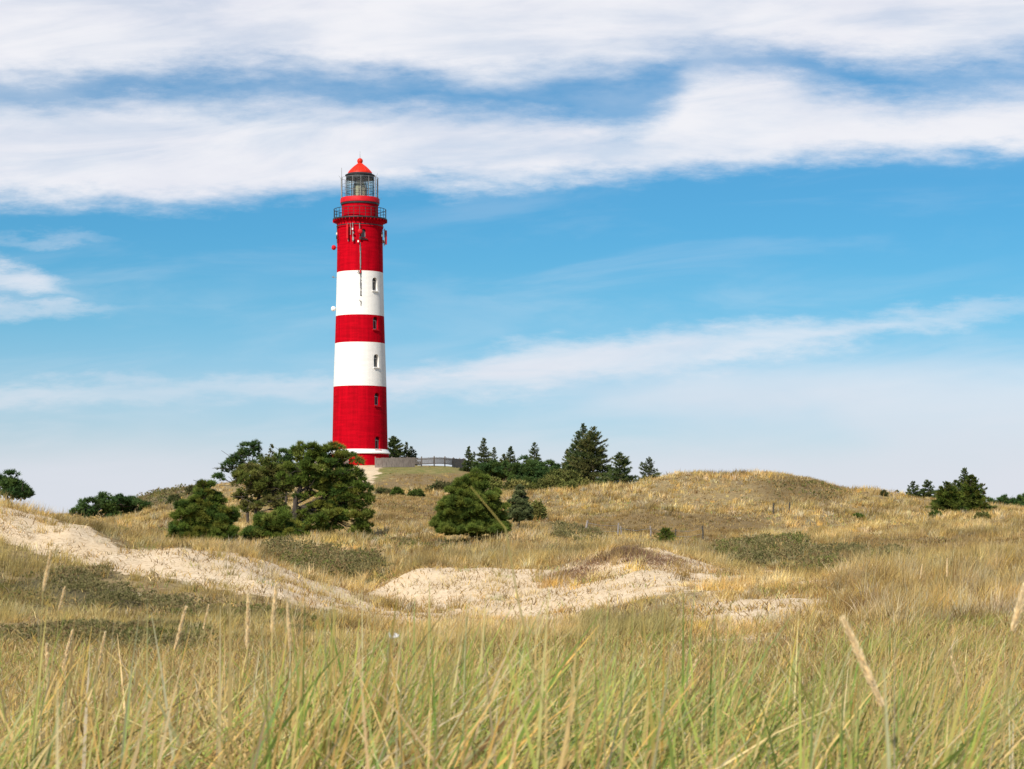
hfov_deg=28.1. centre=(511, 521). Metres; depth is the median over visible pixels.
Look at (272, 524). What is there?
pine bush
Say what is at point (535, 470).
pine tree
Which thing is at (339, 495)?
pine tree
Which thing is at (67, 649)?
grass stalk
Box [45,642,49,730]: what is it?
grass stalk
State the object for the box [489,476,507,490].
shrub
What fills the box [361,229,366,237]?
window
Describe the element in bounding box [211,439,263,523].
pine tree
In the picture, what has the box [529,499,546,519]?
shrub
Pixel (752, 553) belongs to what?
shrubs
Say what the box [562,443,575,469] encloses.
spruce tree
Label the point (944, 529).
hill grass
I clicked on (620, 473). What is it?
spruce tree
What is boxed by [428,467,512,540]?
pine tree
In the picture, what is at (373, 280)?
window
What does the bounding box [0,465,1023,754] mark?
ground
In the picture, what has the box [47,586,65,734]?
grass stalk
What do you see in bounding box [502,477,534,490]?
shrub
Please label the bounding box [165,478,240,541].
pine tree
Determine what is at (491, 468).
pine bush
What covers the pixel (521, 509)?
spruce tree
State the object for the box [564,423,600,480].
spruce tree
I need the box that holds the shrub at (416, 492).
[407,488,425,496]
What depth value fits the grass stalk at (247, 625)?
8.00 m
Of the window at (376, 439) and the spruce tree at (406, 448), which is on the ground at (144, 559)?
the spruce tree at (406, 448)
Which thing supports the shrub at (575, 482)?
on the ground at (144, 559)
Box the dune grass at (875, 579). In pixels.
[0,493,1023,654]
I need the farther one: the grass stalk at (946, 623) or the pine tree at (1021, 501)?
the pine tree at (1021, 501)
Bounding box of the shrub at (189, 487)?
[181,484,195,494]
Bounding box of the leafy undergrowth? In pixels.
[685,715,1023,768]
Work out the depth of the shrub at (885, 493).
188.29 m
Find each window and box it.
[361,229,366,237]
[372,278,378,291]
[372,317,378,330]
[373,355,378,367]
[374,393,380,406]
[375,437,377,449]
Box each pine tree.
[0,468,35,500]
[68,490,141,518]
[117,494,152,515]
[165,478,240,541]
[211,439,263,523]
[229,456,294,513]
[266,447,296,502]
[273,440,380,534]
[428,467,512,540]
[505,454,549,480]
[522,457,565,484]
[987,497,1003,503]
[998,494,1016,506]
[1011,494,1023,507]
[1017,493,1023,503]
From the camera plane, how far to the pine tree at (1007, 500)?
329.06 m
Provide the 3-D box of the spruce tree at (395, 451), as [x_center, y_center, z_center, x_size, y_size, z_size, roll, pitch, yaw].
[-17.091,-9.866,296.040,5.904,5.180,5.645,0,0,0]
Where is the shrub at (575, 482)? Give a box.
[562,475,594,489]
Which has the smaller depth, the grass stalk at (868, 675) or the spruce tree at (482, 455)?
the grass stalk at (868, 675)
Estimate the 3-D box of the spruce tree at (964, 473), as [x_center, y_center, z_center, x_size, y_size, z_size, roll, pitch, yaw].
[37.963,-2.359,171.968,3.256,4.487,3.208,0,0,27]
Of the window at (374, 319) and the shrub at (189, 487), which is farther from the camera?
the window at (374, 319)
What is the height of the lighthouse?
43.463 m
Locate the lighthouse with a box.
[331,158,389,464]
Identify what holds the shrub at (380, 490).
on the ground at (144, 559)
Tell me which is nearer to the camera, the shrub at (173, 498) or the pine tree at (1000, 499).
the shrub at (173, 498)
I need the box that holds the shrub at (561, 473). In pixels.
[546,467,582,485]
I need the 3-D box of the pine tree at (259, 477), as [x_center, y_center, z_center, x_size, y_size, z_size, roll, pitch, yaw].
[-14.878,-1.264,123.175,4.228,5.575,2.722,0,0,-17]
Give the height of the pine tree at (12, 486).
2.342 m
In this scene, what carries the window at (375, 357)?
in the lighthouse
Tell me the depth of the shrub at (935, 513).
160.84 m
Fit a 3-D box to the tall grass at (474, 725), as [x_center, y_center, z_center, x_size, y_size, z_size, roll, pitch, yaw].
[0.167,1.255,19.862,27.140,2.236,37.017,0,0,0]
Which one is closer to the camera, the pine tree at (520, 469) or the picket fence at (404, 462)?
the pine tree at (520, 469)
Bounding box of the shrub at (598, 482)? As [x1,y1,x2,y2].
[587,480,601,486]
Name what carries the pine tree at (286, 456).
on the ground at (144, 559)
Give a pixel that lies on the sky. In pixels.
(715, 235)
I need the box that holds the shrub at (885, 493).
[879,489,888,495]
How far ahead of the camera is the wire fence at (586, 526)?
122.49 m
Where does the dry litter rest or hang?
on the ground at (144, 559)
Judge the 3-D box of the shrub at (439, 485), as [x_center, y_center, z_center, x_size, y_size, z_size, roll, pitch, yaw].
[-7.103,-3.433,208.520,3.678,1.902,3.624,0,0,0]
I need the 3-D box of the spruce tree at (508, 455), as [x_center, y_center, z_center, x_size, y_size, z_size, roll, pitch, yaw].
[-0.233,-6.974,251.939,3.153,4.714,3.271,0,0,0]
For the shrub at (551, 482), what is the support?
on the ground at (144, 559)
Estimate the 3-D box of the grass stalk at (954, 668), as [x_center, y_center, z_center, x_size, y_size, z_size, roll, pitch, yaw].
[1.786,0.908,8.026,0.160,0.772,0.017,0,0,-23]
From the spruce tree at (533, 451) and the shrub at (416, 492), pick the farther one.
the spruce tree at (533, 451)
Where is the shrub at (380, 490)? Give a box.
[374,487,391,494]
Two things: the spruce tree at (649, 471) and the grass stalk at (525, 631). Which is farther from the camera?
the spruce tree at (649, 471)
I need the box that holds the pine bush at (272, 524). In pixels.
[237,508,312,539]
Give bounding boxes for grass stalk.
[29,549,52,768]
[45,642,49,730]
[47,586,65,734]
[55,629,72,756]
[94,632,105,722]
[170,605,187,703]
[196,604,209,716]
[245,593,250,716]
[269,583,277,687]
[286,600,291,704]
[470,486,562,768]
[680,658,697,695]
[839,615,886,750]
[913,564,922,667]
[946,558,947,671]
[950,656,964,738]
[997,583,1023,768]
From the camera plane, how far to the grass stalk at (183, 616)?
9.50 m
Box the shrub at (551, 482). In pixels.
[534,474,565,490]
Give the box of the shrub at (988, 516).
[973,510,991,518]
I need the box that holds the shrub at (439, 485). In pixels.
[425,479,452,491]
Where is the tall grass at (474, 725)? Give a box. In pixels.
[0,575,1023,768]
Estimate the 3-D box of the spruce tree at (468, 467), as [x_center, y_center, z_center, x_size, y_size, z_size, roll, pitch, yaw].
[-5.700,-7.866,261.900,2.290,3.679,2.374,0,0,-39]
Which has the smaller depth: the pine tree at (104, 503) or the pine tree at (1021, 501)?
the pine tree at (104, 503)
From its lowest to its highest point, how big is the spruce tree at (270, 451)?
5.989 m
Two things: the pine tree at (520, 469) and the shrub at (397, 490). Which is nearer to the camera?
the shrub at (397, 490)
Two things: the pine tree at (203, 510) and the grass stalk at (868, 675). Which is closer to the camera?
the grass stalk at (868, 675)
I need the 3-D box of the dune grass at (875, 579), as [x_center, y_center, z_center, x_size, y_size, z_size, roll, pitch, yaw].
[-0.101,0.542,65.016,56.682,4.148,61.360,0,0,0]
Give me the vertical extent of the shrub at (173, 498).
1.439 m
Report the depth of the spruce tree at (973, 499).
168.47 m
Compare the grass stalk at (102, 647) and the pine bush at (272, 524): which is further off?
the pine bush at (272, 524)
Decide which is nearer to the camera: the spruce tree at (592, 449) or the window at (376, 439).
the spruce tree at (592, 449)
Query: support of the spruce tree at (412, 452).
on the ground at (144, 559)
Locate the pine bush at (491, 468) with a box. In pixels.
[471,459,512,477]
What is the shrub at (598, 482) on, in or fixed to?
on the ground at (144, 559)
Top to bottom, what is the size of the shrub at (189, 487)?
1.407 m
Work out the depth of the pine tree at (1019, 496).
329.46 m
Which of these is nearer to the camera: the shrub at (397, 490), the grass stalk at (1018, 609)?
the grass stalk at (1018, 609)
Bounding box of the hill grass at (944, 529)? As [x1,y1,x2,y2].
[48,466,1023,554]
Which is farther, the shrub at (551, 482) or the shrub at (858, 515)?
the shrub at (551, 482)
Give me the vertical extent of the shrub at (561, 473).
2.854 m
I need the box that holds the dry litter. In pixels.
[0,499,857,637]
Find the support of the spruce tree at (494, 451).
on the ground at (144, 559)
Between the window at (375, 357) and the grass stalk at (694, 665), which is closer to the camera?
the grass stalk at (694, 665)
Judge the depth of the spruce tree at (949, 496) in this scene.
167.41 m
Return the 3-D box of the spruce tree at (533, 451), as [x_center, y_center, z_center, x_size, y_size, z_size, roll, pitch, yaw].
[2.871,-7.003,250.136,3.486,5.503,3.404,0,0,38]
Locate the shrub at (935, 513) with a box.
[928,510,943,517]
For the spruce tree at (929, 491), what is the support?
on the ground at (144, 559)
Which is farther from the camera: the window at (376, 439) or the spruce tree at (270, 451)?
the window at (376, 439)
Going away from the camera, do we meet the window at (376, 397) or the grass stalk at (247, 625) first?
the grass stalk at (247, 625)
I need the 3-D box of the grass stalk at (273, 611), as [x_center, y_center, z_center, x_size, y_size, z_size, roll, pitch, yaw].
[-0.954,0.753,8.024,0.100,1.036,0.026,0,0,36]
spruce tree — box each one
[259,444,284,506]
[388,435,407,457]
[403,442,410,457]
[405,446,420,464]
[459,446,474,471]
[475,437,491,463]
[490,447,497,460]
[494,453,509,479]
[503,483,533,526]
[506,446,518,470]
[526,442,541,477]
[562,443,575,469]
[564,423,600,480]
[566,426,612,482]
[594,451,638,483]
[634,456,661,480]
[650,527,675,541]
[905,481,923,497]
[916,479,936,498]
[925,481,971,512]
[956,467,974,491]
[959,474,992,511]
[979,483,997,511]
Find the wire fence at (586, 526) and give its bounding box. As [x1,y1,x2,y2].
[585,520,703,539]
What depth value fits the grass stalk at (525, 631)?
4.22 m
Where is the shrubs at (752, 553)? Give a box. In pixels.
[0,478,1015,652]
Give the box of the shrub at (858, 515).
[850,512,864,518]
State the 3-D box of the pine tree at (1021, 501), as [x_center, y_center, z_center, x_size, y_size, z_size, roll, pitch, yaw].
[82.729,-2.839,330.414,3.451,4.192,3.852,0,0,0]
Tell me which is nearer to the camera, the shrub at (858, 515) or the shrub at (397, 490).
the shrub at (858, 515)
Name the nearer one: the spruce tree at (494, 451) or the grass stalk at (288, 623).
the grass stalk at (288, 623)
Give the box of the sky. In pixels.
[0,0,1023,513]
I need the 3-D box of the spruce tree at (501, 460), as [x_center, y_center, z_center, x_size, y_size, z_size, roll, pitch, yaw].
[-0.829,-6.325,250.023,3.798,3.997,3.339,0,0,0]
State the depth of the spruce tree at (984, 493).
172.81 m
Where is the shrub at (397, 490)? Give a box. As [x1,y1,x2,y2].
[389,486,405,495]
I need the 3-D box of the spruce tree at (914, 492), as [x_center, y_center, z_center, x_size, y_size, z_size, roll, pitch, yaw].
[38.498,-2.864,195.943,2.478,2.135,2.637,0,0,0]
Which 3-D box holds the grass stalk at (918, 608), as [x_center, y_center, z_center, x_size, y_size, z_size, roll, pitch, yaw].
[5.151,1.272,26.023,0.143,1.471,0.028,0,0,23]
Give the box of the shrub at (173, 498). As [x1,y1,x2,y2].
[165,493,181,504]
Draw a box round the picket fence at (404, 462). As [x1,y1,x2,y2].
[375,456,465,467]
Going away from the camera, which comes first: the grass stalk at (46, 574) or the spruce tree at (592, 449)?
the grass stalk at (46, 574)
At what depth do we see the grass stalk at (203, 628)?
13.00 m

